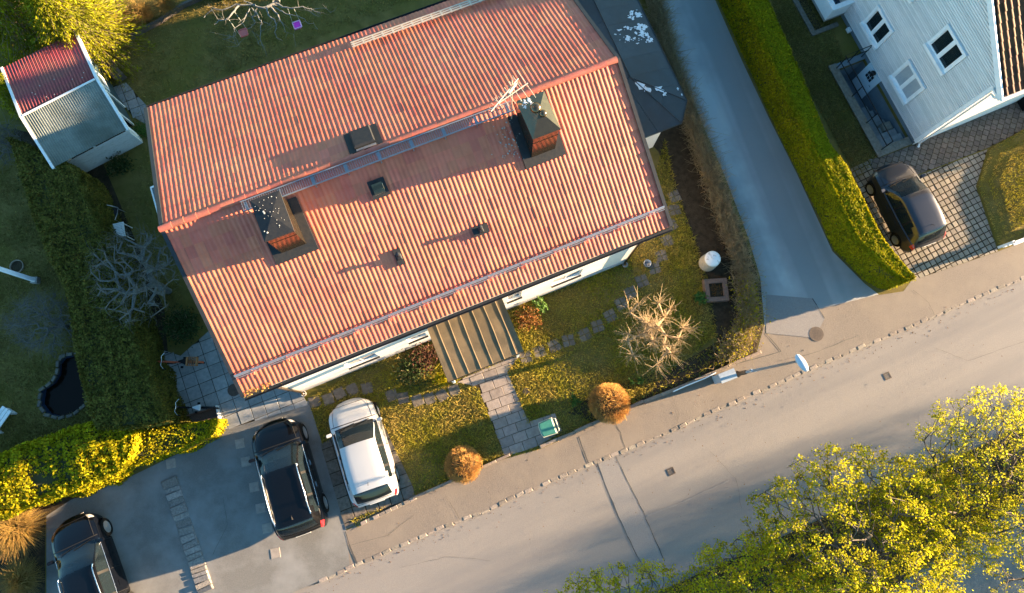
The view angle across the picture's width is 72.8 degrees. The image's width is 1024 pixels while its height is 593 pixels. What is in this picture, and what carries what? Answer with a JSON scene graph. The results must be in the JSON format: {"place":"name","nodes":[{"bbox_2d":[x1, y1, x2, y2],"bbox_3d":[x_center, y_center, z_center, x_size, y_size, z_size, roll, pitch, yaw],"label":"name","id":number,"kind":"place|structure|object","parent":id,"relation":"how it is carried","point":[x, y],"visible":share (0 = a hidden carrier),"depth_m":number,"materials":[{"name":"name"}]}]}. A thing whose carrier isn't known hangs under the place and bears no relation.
{"place":"outdoors","nodes":[
{"label":"outdoors","id":0,"kind":"place"},
{"bbox_2d":[46,401,348,592],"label":"driveway","id":1,"kind":"structure","parent":0,"point":[134,510],"depth_m":24.89,"materials":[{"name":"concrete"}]},
{"bbox_2d":[47,512,133,592],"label":"parked car","id":2,"kind":"object","parent":1,"relation":"on","point":[86,557],"visible":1,"depth_m":23.70,"materials":[{"name":"paint"}]},
{"bbox_2d":[161,476,213,592],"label":"stone strip","id":3,"kind":"object","parent":1,"relation":"on","point":[181,524],"visible":1,"depth_m":24.81,"materials":[{"name":"stone"}]},
{"bbox_2d":[249,481,259,492],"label":"square slab","id":4,"kind":"structure","parent":1,"relation":"on","point":[253,486],"depth_m":25.17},
{"bbox_2d":[255,502,265,513],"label":"square slab","id":5,"kind":"structure","parent":1,"relation":"on","point":[260,508],"depth_m":25.04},
{"bbox_2d":[262,522,271,533],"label":"square slab","id":6,"kind":"structure","parent":1,"relation":"on","point":[266,527],"depth_m":24.91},
{"bbox_2d":[270,547,280,558],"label":"square slab","id":7,"kind":"structure","parent":1,"relation":"on","point":[275,552],"depth_m":24.76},
{"bbox_2d":[248,417,328,540],"bbox_3d":[-7.913,6.339,24.460,2.076,1.684,4.154,-19,80,-5],"label":"parked car","id":8,"kind":"object","parent":1,"relation":"on","point":[296,500],"visible":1,"depth_m":23.94,"materials":[{"name":"black paint"}]},
{"bbox_2d":[228,384,238,395],"bbox_3d":[-10.328,3.473,25.794,0.460,0.036,0.460,0,79,-1],"label":"manhole cover","id":9,"kind":"object","parent":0,"point":[232,390],"visible":0.75,"depth_m":25.77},
{"bbox_2d":[97,0,406,334],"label":"back lawn grass","id":10,"kind":"structure","parent":0,"point":[159,71],"depth_m":28.37,"materials":[{"name":"plant"}]},
{"bbox_2d":[0,0,1012,592],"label":"lawn","id":11,"kind":"structure","parent":0,"point":[128,182],"depth_m":26.88,"materials":[{"name":"plant"}]},
{"bbox_2d":[0,406,16,433],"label":"garden bench","id":12,"kind":"object","parent":11,"relation":"on","point":[5,412],"visible":1,"depth_m":25.12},
{"bbox_2d":[0,73,19,119],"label":"conifer","id":13,"kind":"object","parent":11,"relation":"on","point":[6,97],"visible":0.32,"depth_m":26.27,"materials":[{"name":"green plant"}]},
{"bbox_2d":[9,260,23,272],"bbox_3d":[-18.882,-1.144,26.506,0.520,0.100,0.520,0,79,-1],"label":"round planter","id":14,"kind":"object","parent":11,"relation":"on","point":[16,265],"visible":0.87,"depth_m":26.50,"materials":[{"name":"stone"}]},
{"bbox_2d":[0,267,40,283],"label":"flagpole","id":15,"kind":"object","parent":11,"relation":"on","point":[34,280],"visible":1,"depth_m":25.54,"materials":[{"name":"metal"}]},
{"bbox_2d":[0,0,50,66],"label":"conifer","id":16,"kind":"object","parent":11,"relation":"on","point":[11,10],"visible":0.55,"depth_m":26.33,"materials":[{"name":"green plant"}]},
{"bbox_2d":[0,284,77,365],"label":"bare shrub","id":17,"kind":"object","parent":11,"relation":"on","point":[60,323],"visible":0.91,"depth_m":24.89,"materials":[{"name":"plant"}]},
{"bbox_2d":[0,128,89,450],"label":"lawn grass","id":18,"kind":"structure","parent":11,"relation":"on","point":[3,427],"depth_m":26.03,"materials":[{"name":"plant"}]},
{"bbox_2d":[37,352,92,419],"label":"garden pond","id":19,"kind":"structure","parent":11,"relation":"on","point":[60,397],"depth_m":25.89,"materials":[{"name":"liquid"}]},
{"bbox_2d":[0,33,142,171],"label":"garden shed","id":20,"kind":"structure","parent":11,"relation":"on","point":[69,106],"depth_m":25.44,"materials":[{"name":"corrugated metal"},{"name":"painted wood"}]},
{"bbox_2d":[96,71,124,107],"bbox_3d":[-15.731,-8.157,26.963,0.059,1.850,1.020,-30,81,-6],"label":"window frame","id":21,"kind":"structure","parent":20,"relation":"in","point":[106,87],"depth_m":26.98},
{"bbox_2d":[0,129,167,592],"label":"hedge bed","id":22,"kind":"object","parent":11,"relation":"on","point":[98,172],"visible":0.19,"depth_m":24.95,"materials":[{"name":"soil"}]},
{"bbox_2d":[0,109,25,168],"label":"bare shrub","id":23,"kind":"object","parent":22,"relation":"on","point":[9,151],"visible":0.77,"depth_m":26.06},
{"bbox_2d":[0,553,44,592],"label":"twig shrub","id":24,"kind":"object","parent":22,"relation":"on","point":[20,578],"visible":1,"depth_m":23.94,"materials":[{"name":"plant"}]},
{"bbox_2d":[0,507,51,564],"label":"twig shrub","id":25,"kind":"object","parent":22,"relation":"on","point":[16,530],"visible":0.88,"depth_m":24.11,"materials":[{"name":"plant"}]},
{"bbox_2d":[0,421,146,523],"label":"golden hedge","id":26,"kind":"object","parent":22,"relation":"on","point":[83,459],"visible":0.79,"depth_m":23.61,"materials":[{"name":"yellow plant"}]},
{"bbox_2d":[6,136,191,431],"bbox_3d":[-15.279,-0.615,25.474,2.629,2.174,12.386,-22,80,-5],"label":"shaded hedge","id":27,"kind":"object","parent":22,"relation":"on","point":[127,379],"visible":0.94,"depth_m":24.65,"materials":[{"name":"plant"}]},
{"bbox_2d":[113,222,133,239],"bbox_3d":[-14.944,-2.413,26.504,0.680,0.720,0.565,-14,80,-4],"label":"garden table","id":28,"kind":"object","parent":22,"relation":"on","point":[119,230],"visible":0.52,"depth_m":26.18,"materials":[{"name":"white paint"}]},
{"bbox_2d":[19,0,155,87],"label":"conifer","id":29,"kind":"object","parent":11,"relation":"on","point":[59,20],"visible":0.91,"depth_m":26.34,"materials":[{"name":"yellow plant"}]},
{"bbox_2d":[99,55,126,82],"bbox_3d":[-16.019,-9.137,27.909,0.390,0.450,1.127,-40,82,-8],"label":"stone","id":30,"kind":"object","parent":11,"relation":"on","point":[123,77],"visible":0.57,"depth_m":27.70,"materials":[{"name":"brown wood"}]},
{"bbox_2d":[103,151,136,176],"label":"dark shrub","id":31,"kind":"object","parent":11,"relation":"on","point":[120,163],"visible":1,"depth_m":27.12,"materials":[{"name":"green plant"}]},
{"bbox_2d":[108,4,138,40],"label":"dry grass","id":32,"kind":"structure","parent":11,"relation":"on","point":[133,20],"depth_m":28.04,"materials":[{"name":"plant"}]},
{"bbox_2d":[113,82,145,122],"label":"shed paving","id":33,"kind":"structure","parent":11,"relation":"on","point":[137,104],"depth_m":27.88,"materials":[{"name":"stone"}]},
{"bbox_2d":[84,219,181,332],"bbox_3d":[-13.152,-0.689,24.699,3.755,3.705,3.591,45,82,7],"label":"bare fruit tree","id":34,"kind":"object","parent":11,"relation":"on","point":[153,281],"visible":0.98,"depth_m":23.97,"materials":[{"name":"grey plant"}]},
{"bbox_2d":[130,119,146,137],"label":"dark shrub","id":35,"kind":"object","parent":11,"relation":"on","point":[141,130],"visible":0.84,"depth_m":27.45,"materials":[{"name":"green plant"}]},
{"bbox_2d":[123,0,163,31],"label":"dry grass","id":36,"kind":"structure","parent":11,"relation":"on","point":[144,13],"depth_m":28.11,"materials":[{"name":"plant"}]},
{"bbox_2d":[88,0,201,54],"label":"garden edging","id":37,"kind":"object","parent":11,"relation":"on","point":[185,4],"visible":0.56,"depth_m":28.43,"materials":[{"name":"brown wood"}]},
{"bbox_2d":[150,0,182,19],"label":"dry grass","id":38,"kind":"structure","parent":11,"relation":"on","point":[166,6],"depth_m":28.30,"materials":[{"name":"plant"}]},
{"bbox_2d":[129,418,228,468],"bbox_3d":[-11.881,5.045,24.805,3.283,1.473,1.200,-18,80,-4],"label":"box hedge","id":39,"kind":"object","parent":11,"relation":"on","point":[163,442],"visible":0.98,"depth_m":24.28,"materials":[{"name":"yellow plant"}]},
{"bbox_2d":[158,301,203,347],"bbox_3d":[-12.192,1.073,25.692,1.571,1.110,1.652,0,79,-1],"label":"dark shrub","id":40,"kind":"object","parent":11,"relation":"on","point":[182,325],"visible":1,"depth_m":25.51,"materials":[{"name":"green plant"}]},
{"bbox_2d":[163,331,307,429],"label":"patio","id":41,"kind":"structure","parent":11,"relation":"on","point":[209,382],"depth_m":25.79,"materials":[{"name":"slabs"},{"name":"stone"}]},
{"bbox_2d":[156,352,204,369],"bbox_3d":[-12.211,2.400,25.438,1.772,1.035,0.648,0,79,-1],"label":"bicycle","id":42,"kind":"object","parent":41,"relation":"on","point":[185,361],"visible":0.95,"depth_m":25.24,"materials":[{"name":"metal"}]},
{"bbox_2d":[174,398,219,415],"bbox_3d":[-11.557,4.021,25.140,1.772,1.035,0.648,1,79,-1],"label":"bicycle","id":43,"kind":"object","parent":41,"relation":"on","point":[198,407],"visible":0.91,"depth_m":24.95,"materials":[{"name":"metal"}]},
{"bbox_2d":[186,405,220,422],"bbox_3d":[-11.586,4.466,25.483,1.686,0.260,0.480,-16,80,-4],"label":"timber edging","id":44,"kind":"object","parent":41,"relation":"on","point":[204,415],"visible":0.47,"depth_m":25.57,"materials":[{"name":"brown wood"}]},
{"bbox_2d":[204,0,335,54],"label":"swing tree","id":45,"kind":"object","parent":11,"relation":"on","point":[275,2],"visible":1,"depth_m":26.20,"materials":[{"name":"grey plant"}]},
{"bbox_2d":[321,420,414,528],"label":"parking slabs","id":46,"kind":"structure","parent":11,"relation":"on","point":[349,509],"depth_m":25.22,"materials":[{"name":"stone"}]},
{"bbox_2d":[326,396,399,507],"bbox_3d":[-5.336,5.470,24.736,2.040,1.560,3.788,-18,80,-4],"label":"parked car","id":47,"kind":"object","parent":46,"relation":"on","point":[370,473],"visible":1,"depth_m":24.26,"materials":[{"name":"white paint"}]},
{"bbox_2d":[360,497,416,525],"bbox_3d":[-4.457,7.734,25.096,2.159,0.171,0.137,-25,81,-6],"label":"garden edging","id":48,"kind":"object","parent":11,"relation":"on","point":[405,502],"visible":1,"depth_m":25.01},
{"bbox_2d":[390,345,434,394],"bbox_3d":[-3.685,2.707,25.678,1.700,0.846,1.863,0,79,-1],"label":"dark shrub","id":49,"kind":"object","parent":11,"relation":"on","point":[405,368],"visible":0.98,"depth_m":25.66,"materials":[{"name":"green plant"}]},
{"bbox_2d":[144,0,686,400],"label":"tiled house","id":50,"kind":"structure","parent":11,"relation":"on","point":[454,181],"depth_m":22.32,"materials":[{"name":"tile"}]},
{"bbox_2d":[345,353,375,365],"bbox_3d":[-5.395,2.192,24.711,1.132,1.042,0.063,-22,80,-5],"label":"window","id":51,"kind":"structure","parent":50,"relation":"in","point":[373,354],"depth_m":25.00,"materials":[{"name":"glass"}]},
{"bbox_2d":[404,341,437,375],"bbox_3d":[-3.195,2.252,25.806,1.358,0.783,1.261,-25,81,-6],"label":"dark shrub","id":52,"kind":"object","parent":11,"relation":"on","point":[425,360],"visible":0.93,"depth_m":25.77,"materials":[{"name":"red plant"}]},
{"bbox_2d":[432,373,447,386],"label":"bright plant","id":53,"kind":"object","parent":11,"relation":"on","point":[438,378],"visible":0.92,"depth_m":25.71,"materials":[{"name":"yellow plant"}]},
{"bbox_2d":[412,454,509,498],"bbox_3d":[-1.837,6.564,25.347,3.849,0.209,0.117,-23,80,-5],"label":"garden edging","id":54,"kind":"object","parent":11,"relation":"on","point":[450,481],"visible":0.76,"depth_m":25.21,"materials":[{"name":"stone"}]},
{"bbox_2d":[443,445,482,484],"bbox_3d":[-1.765,6.071,25.031,1.441,1.169,1.448,0,79,-1],"label":"round bush","id":55,"kind":"object","parent":11,"relation":"on","point":[462,464],"visible":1,"depth_m":24.80,"materials":[{"name":"plant"}]},
{"bbox_2d":[308,189,681,407],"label":"stepping path","id":56,"kind":"structure","parent":11,"relation":"on","point":[391,394],"depth_m":26.29,"materials":[{"name":"stone"}]},
{"bbox_2d":[311,140,719,494],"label":"front lawn grass","id":57,"kind":"structure","parent":11,"relation":"on","point":[625,378],"depth_m":26.21,"materials":[{"name":"plant"}]},
{"bbox_2d":[512,305,541,333],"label":"rusty shrub","id":58,"kind":"object","parent":11,"relation":"on","point":[529,317],"visible":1,"depth_m":26.06,"materials":[{"name":"orange plant"}]},
{"bbox_2d":[532,295,548,314],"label":"green plant","id":59,"kind":"object","parent":11,"relation":"on","point":[540,306],"visible":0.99,"depth_m":26.30,"materials":[{"name":"green plant"}]},
{"bbox_2d":[539,350,761,447],"bbox_3d":[5.216,3.813,25.969,9.099,0.271,0.187,-22,80,-5],"label":"garden edging","id":60,"kind":"object","parent":11,"relation":"on","point":[575,431],"visible":0.84,"depth_m":25.86,"materials":[{"name":"stone"}]},
{"bbox_2d":[614,283,702,382],"bbox_3d":[5.025,1.324,25.096,3.164,2.819,3.322,28,80,4],"label":"pollarded tree","id":61,"kind":"object","parent":11,"relation":"on","point":[650,324],"visible":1,"depth_m":24.50,"materials":[{"name":"beige plant"}]},
{"bbox_2d":[568,119,761,421],"bbox_3d":[7.015,-1.069,27.008,6.265,0.001,13.533,17,79,2],"label":"flower bed","id":62,"kind":"object","parent":11,"relation":"on","point":[700,223],"visible":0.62,"depth_m":27.18,"materials":[{"name":"soil"}]},
{"bbox_2d":[587,382,630,424],"bbox_3d":[3.554,3.931,25.522,1.627,1.461,1.581,0,79,-1],"label":"round bush","id":63,"kind":"object","parent":62,"relation":"on","point":[609,402],"visible":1,"depth_m":25.18,"materials":[{"name":"plant"}]},
{"bbox_2d":[579,343,748,409],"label":"bed weeds","id":64,"kind":"object","parent":62,"relation":"on","point":[716,345],"visible":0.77,"depth_m":26.20,"materials":[{"name":"green plant"}]},
{"bbox_2d":[641,0,765,295],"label":"leafless hedge","id":65,"kind":"object","parent":62,"relation":"on","point":[710,171],"visible":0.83,"depth_m":27.24,"materials":[{"name":"plant"}]},
{"bbox_2d":[699,251,720,271],"bbox_3d":[7.603,-1.371,26.637,0.680,0.870,0.675,0,79,-1],"label":"compost drum","id":66,"kind":"object","parent":62,"relation":"on","point":[709,261],"visible":1,"depth_m":26.31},
{"bbox_2d":[702,278,728,302],"bbox_3d":[7.823,-0.228,26.712,0.880,0.300,0.880,-4,79,-2],"label":"wooden planter","id":67,"kind":"object","parent":62,"relation":"on","point":[716,290],"visible":0.99,"depth_m":26.62,"materials":[{"name":"brown wood"}]},
{"bbox_2d":[709,267,775,368],"bbox_3d":[8.798,0.963,26.148,2.179,1.106,4.201,16,79,2],"label":"leafless hedge","id":68,"kind":"object","parent":62,"relation":"on","point":[739,341],"visible":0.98,"depth_m":26.11,"materials":[{"name":"brown plant"}]},
{"bbox_2d":[694,291,708,304],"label":"green plant","id":69,"kind":"object","parent":11,"relation":"on","point":[700,299],"visible":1,"depth_m":26.44,"materials":[{"name":"green plant"}]},
{"bbox_2d":[792,0,816,35],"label":"concrete edging","id":70,"kind":"object","parent":11,"relation":"on","point":[808,24],"visible":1,"depth_m":29.05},
{"bbox_2d":[798,0,821,29],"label":"gravel strip","id":71,"kind":"object","parent":11,"relation":"on","point":[812,14],"visible":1,"depth_m":29.14,"materials":[{"name":"gravel"}]},
{"bbox_2d":[718,0,916,289],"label":"clipped hedge","id":72,"kind":"object","parent":11,"relation":"on","point":[863,249],"visible":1,"depth_m":26.73,"materials":[{"name":"plant"}]},
{"bbox_2d":[815,22,838,34],"bbox_3d":[13.143,-11.194,29.044,1.049,0.130,0.180,-22,80,-5],"label":"concrete edging","id":73,"kind":"object","parent":11,"relation":"on","point":[826,28],"visible":1,"depth_m":28.98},
{"bbox_2d":[828,53,911,157],"bbox_3d":[14.613,-7.686,29.169,1.650,1.760,4.320,-22,80,-5],"label":"stairwell","id":74,"kind":"object","parent":11,"relation":"in","point":[861,114],"visible":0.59,"depth_m":28.44,"materials":[{"name":"concrete"}]},
{"bbox_2d":[836,45,892,149],"bbox_3d":[14.682,-8.005,27.933,1.322,0.929,3.972,-22,80,-5],"label":"hand railing","id":75,"kind":"object","parent":74,"relation":"on","point":[865,92],"visible":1,"depth_m":27.75,"materials":[{"name":"black metal"}]},
{"bbox_2d":[812,0,1023,147],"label":"clapboard house","id":76,"kind":"structure","parent":11,"relation":"on","point":[933,67],"depth_m":25.67,"materials":[{"name":"wood"}]},
{"bbox_2d":[852,63,880,97],"bbox_3d":[14.873,-9.061,29.248,0.113,1.550,0.890,-22,80,-5],"label":"basement door","id":77,"kind":"structure","parent":76,"relation":"in","point":[868,81],"depth_m":29.14,"materials":[{"name":"wood"}]},
{"bbox_2d":[859,4,894,49],"bbox_3d":[14.374,-10.598,27.369,0.204,1.230,1.270,-22,80,-5],"label":"window","id":78,"kind":"structure","parent":76,"relation":"in","point":[877,28],"depth_m":27.41,"materials":[{"name":"white paint"}]},
{"bbox_2d":[887,59,926,105],"bbox_3d":[15.350,-8.323,27.013,0.204,1.290,1.330,-22,80,-5],"label":"window","id":79,"kind":"structure","parent":76,"relation":"in","point":[906,81],"depth_m":27.05,"materials":[{"name":"white paint"}]},
{"bbox_2d":[923,23,968,75],"bbox_3d":[15.396,-8.760,24.679,0.204,1.300,1.350,-22,80,-5],"label":"window","id":80,"kind":"structure","parent":76,"relation":"in","point":[945,49],"depth_m":24.70,"materials":[{"name":"white paint"}]},
{"bbox_2d":[976,129,1023,248],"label":"raised lawn","id":81,"kind":"structure","parent":11,"relation":"on","point":[984,184],"depth_m":27.68,"materials":[{"name":"plant"}]},
{"bbox_2d":[997,238,1023,248],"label":"white fence","id":82,"kind":"object","parent":11,"relation":"on","point":[1014,242],"visible":1,"depth_m":26.62,"materials":[{"name":"paint"}]},
{"bbox_2d":[457,355,561,455],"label":"garden path","id":83,"kind":"structure","parent":0,"point":[515,431],"depth_m":25.84,"materials":[{"name":"stone"}]},
{"bbox_2d":[538,417,559,437],"bbox_3d":[1.300,4.763,25.264,0.685,0.992,0.602,-20,80,-5],"label":"wheelie bin","id":84,"kind":"object","parent":83,"relation":"on","point":[547,427],"visible":1,"depth_m":24.78,"materials":[{"name":"plastic"}]},
{"bbox_2d":[293,279,1023,592],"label":"road","id":85,"kind":"structure","parent":0,"point":[859,398],"depth_m":25.73,"materials":[{"name":"asphalt"}]},
{"bbox_2d":[598,456,675,589],"bbox_3d":[4.502,8.301,25.268,0.884,0.001,5.204,-25,81,-5],"label":"road patch","id":86,"kind":"object","parent":85,"relation":"on","point":[633,520],"visible":0.88,"depth_m":25.32,"materials":[{"name":"asphalt"}]},
{"bbox_2d":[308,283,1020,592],"bbox_3d":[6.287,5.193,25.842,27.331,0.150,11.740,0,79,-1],"label":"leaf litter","id":87,"kind":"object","parent":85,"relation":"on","point":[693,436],"visible":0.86,"depth_m":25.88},
{"bbox_2d":[319,275,1023,582],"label":"kerb","id":88,"kind":"structure","parent":85,"relation":"on","point":[502,502],"depth_m":25.77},
{"bbox_2d":[647,480,728,516],"bbox_3d":[6.480,7.417,25.468,3.325,0.001,0.113,-22,80,-5],"label":"road joint","id":89,"kind":"object","parent":85,"relation":"on","point":[687,499],"visible":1,"depth_m":25.46,"materials":[{"name":"concrete"}]},
{"bbox_2d":[347,242,1023,564],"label":"pavement","id":90,"kind":"structure","parent":0,"point":[867,320],"depth_m":26.11,"materials":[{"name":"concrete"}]},
{"bbox_2d":[579,422,624,462],"bbox_3d":[3.300,5.344,25.707,1.498,0.001,1.109,-22,80,-5],"label":"pavement patch","id":91,"kind":"object","parent":90,"relation":"on","point":[595,442],"visible":0.83,"depth_m":25.70,"materials":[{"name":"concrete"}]},
{"bbox_2d":[712,368,736,383],"bbox_3d":[7.838,2.975,25.723,0.620,1.040,0.360,-20,80,-5],"label":"utility cabinet","id":92,"kind":"object","parent":90,"relation":"on","point":[726,376],"visible":1,"depth_m":25.24,"materials":[{"name":"metal"}]},
{"bbox_2d":[736,354,808,376],"bbox_3d":[8.841,2.470,23.844,0.689,4.955,0.416,23,80,3],"label":"street lamp","id":93,"kind":"object","parent":90,"relation":"on","point":[800,361],"visible":0.99,"depth_m":22.26,"materials":[{"name":"grey metal"}]},
{"bbox_2d":[766,295,823,336],"bbox_3d":[10.896,0.767,26.719,2.279,0.001,1.532,5,79,0],"label":"side road patch","id":94,"kind":"object","parent":90,"relation":"on","point":[798,316],"visible":1,"depth_m":26.72,"materials":[{"name":"asphalt"}]},
{"bbox_2d":[809,327,823,340],"bbox_3d":[11.658,1.434,26.616,0.560,0.036,0.560,0,79,-1],"label":"manhole cover","id":95,"kind":"object","parent":90,"relation":"on","point":[816,333],"visible":1,"depth_m":26.60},
{"bbox_2d":[662,0,878,325],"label":"side road","id":96,"kind":"structure","parent":0,"point":[798,257],"depth_m":27.79,"materials":[{"name":"asphalt"}]},
{"bbox_2d":[771,0,876,178],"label":"side lawn grass","id":97,"kind":"structure","parent":0,"point":[835,108],"depth_m":28.62,"materials":[{"name":"plant"}]},
{"bbox_2d":[660,428,1023,592],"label":"verge","id":98,"kind":"structure","parent":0,"point":[868,547],"depth_m":25.27,"materials":[{"name":"plant"}]},
{"bbox_2d":[544,558,740,592],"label":"spring tree","id":99,"kind":"object","parent":98,"relation":"on","point":[645,567],"visible":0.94,"depth_m":21.37,"materials":[{"name":"green plant"}]},
{"bbox_2d":[677,529,845,592],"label":"spring tree","id":100,"kind":"object","parent":98,"relation":"on","point":[738,579],"visible":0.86,"depth_m":20.48,"materials":[{"name":"green plant"}]},
{"bbox_2d":[672,431,1023,592],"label":"verge weeds","id":101,"kind":"object","parent":98,"relation":"on","point":[1011,478],"visible":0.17,"depth_m":25.24,"materials":[{"name":"green plant"}]},
{"bbox_2d":[740,438,979,592],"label":"spring tree","id":102,"kind":"object","parent":98,"relation":"on","point":[839,564],"visible":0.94,"depth_m":20.05,"materials":[{"name":"yellow plant"}]},
{"bbox_2d":[860,443,1021,584],"bbox_3d":[13.088,6.807,22.568,4.214,6.102,4.256,-42,83,-8],"label":"spring tree","id":103,"kind":"object","parent":98,"relation":"on","point":[949,482],"visible":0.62,"depth_m":20.81,"materials":[{"name":"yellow plant"}]},
{"bbox_2d":[907,382,1023,556],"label":"spring tree","id":104,"kind":"object","parent":98,"relation":"on","point":[1012,462],"visible":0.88,"depth_m":20.80,"materials":[{"name":"yellow plant"}]},
{"bbox_2d":[851,150,997,279],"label":"paved drive","id":105,"kind":"structure","parent":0,"point":[954,192],"depth_m":27.57,"materials":[{"name":"concrete paving stones"}]},
{"bbox_2d":[865,162,945,252],"bbox_3d":[15.300,-3.588,26.824,1.929,1.597,3.524,-20,80,-5],"label":"parked car","id":106,"kind":"object","parent":105,"relation":"on","point":[908,207],"visible":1,"depth_m":26.44,"materials":[{"name":"grey paint"}]},
{"bbox_2d":[868,102,1023,174],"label":"paved yard","id":107,"kind":"structure","parent":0,"point":[985,131],"depth_m":28.19,"materials":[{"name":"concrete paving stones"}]},
{"bbox_2d":[892,503,1023,592],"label":"car park","id":108,"kind":"structure","parent":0,"point":[978,582],"depth_m":25.10,"materials":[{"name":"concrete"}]},
{"bbox_2d":[978,404,1023,541],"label":"spring tree","id":109,"kind":"object","parent":108,"relation":"on","point":[1016,512],"visible":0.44,"depth_m":21.83,"materials":[{"name":"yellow plant"}]},
{"bbox_2d":[979,548,1023,592],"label":"spring tree","id":110,"kind":"object","parent":108,"relation":"on","point":[1020,565],"visible":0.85,"depth_m":21.54,"materials":[{"name":"yellow plant"}]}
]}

